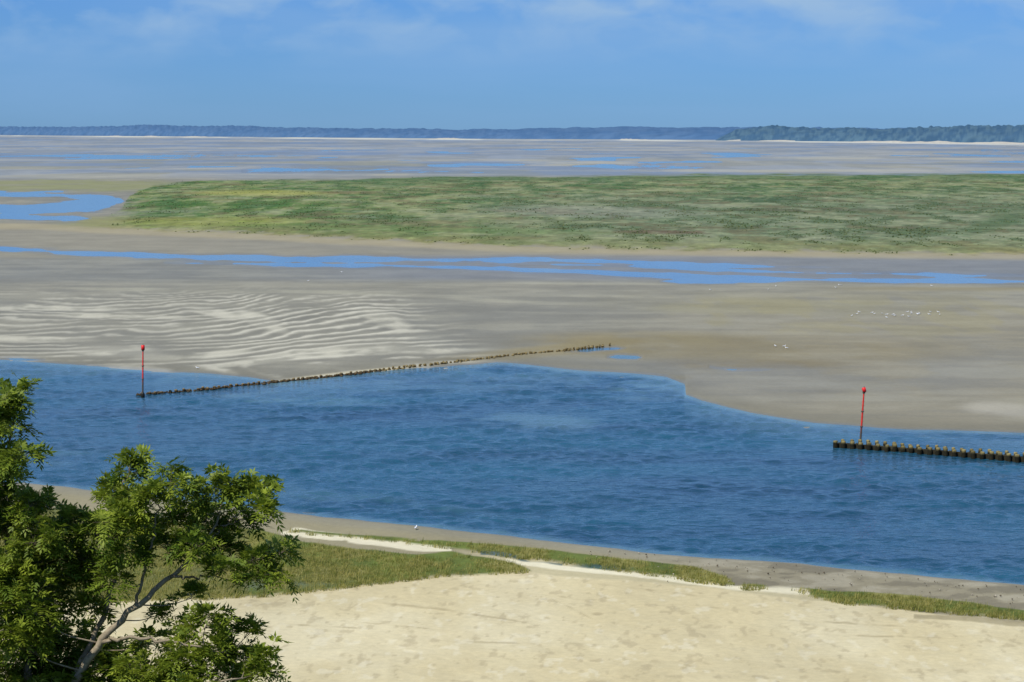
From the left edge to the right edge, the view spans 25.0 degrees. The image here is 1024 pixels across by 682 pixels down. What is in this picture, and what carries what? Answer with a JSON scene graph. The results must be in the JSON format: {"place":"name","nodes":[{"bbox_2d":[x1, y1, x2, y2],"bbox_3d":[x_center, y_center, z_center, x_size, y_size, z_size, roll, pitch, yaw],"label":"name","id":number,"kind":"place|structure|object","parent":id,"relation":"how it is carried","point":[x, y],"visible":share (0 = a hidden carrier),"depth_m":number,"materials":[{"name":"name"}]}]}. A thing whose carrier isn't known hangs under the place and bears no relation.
{"place":"outdoors","nodes":[
{"label":"outdoors","id":0,"kind":"place"},
{"bbox_2d":[0,124,901,139],"bbox_3d":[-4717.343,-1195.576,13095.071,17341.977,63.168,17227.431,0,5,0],"label":"distant hills","id":1,"kind":"structure","parent":0,"point":[668,133],"depth_m":9121.51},
{"bbox_2d":[0,135,1023,681],"bbox_3d":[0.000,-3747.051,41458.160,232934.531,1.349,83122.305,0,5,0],"label":"ground","id":2,"kind":"structure","parent":0,"point":[956,363],"depth_m":347.66,"materials":[{"name":"beige sand"}]},
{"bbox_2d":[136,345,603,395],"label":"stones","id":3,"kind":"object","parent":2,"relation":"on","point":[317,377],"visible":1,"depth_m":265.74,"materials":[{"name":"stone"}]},
{"bbox_2d":[112,176,1023,254],"bbox_3d":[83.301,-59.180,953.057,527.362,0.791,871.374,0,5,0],"label":"marsh shrubs","id":4,"kind":"object","parent":2,"relation":"on","point":[608,246],"visible":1,"depth_m":733.17,"materials":[{"name":"green plant"}]},
{"bbox_2d":[590,551,1023,613],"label":"beach stones","id":5,"kind":"object","parent":2,"relation":"on","point":[815,572],"visible":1,"depth_m":144.65,"materials":[{"name":"grey stone"}]},
{"bbox_2d":[709,284,939,348],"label":"gull flock","id":6,"kind":"object","parent":2,"relation":"on","point":[918,313],"visible":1,"depth_m":350.46,"materials":[{"name":"white"}]},
{"bbox_2d":[0,148,1023,584],"bbox_3d":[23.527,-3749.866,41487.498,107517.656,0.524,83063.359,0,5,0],"label":"river water","id":7,"kind":"structure","parent":0,"point":[646,464],"depth_m":201.23,"materials":[{"name":"blue liquid"}]},
{"bbox_2d":[141,345,144,397],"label":"channel marker","id":8,"kind":"object","parent":7,"relation":"in","point":[142,371],"visible":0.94,"depth_m":244.59,"materials":[{"name":"paint"}]},
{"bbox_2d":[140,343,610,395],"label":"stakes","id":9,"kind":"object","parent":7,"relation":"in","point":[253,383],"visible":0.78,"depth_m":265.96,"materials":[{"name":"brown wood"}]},
{"bbox_2d":[860,387,865,439],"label":"channel marker","id":10,"kind":"object","parent":7,"relation":"in","point":[863,401],"visible":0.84,"depth_m":205.49,"materials":[{"name":"paint"}]},
{"bbox_2d":[833,439,1023,462],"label":"timber groyne","id":11,"kind":"object","parent":7,"relation":"in","point":[1016,457],"visible":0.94,"depth_m":200.49,"materials":[{"name":"brown wood"}]},
{"bbox_2d":[0,510,1023,620],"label":"dune grass","id":12,"kind":"structure","parent":0,"point":[914,604],"depth_m":145.44,"materials":[{"name":"green plant"}]},
{"bbox_2d":[0,0,1023,129],"label":"sky","id":13,"kind":"structure","parent":0,"point":[359,64],"materials":[{"name":"blue"}]},
{"bbox_2d":[141,136,1023,143],"bbox_3d":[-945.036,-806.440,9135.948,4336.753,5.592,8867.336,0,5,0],"label":"sand dunes","id":14,"kind":"structure","parent":0,"point":[793,140],"depth_m":5415.00,"materials":[{"name":"beige sand"}]},
{"bbox_2d":[716,124,1023,142],"bbox_3d":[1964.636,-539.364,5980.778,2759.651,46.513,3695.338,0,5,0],"label":"wooded dunes","id":15,"kind":"structure","parent":0,"point":[967,133],"depth_m":5865.70,"materials":[{"name":"plant"}]},
{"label":"hillside","id":16,"kind":"structure","parent":0,"visible":0},
{"bbox_2d":[0,370,305,681],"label":"ash tree","id":17,"kind":"object","parent":16,"relation":"on","point":[36,631],"visible":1,"depth_m":33.70,"materials":[{"name":"green plant"}]}
]}

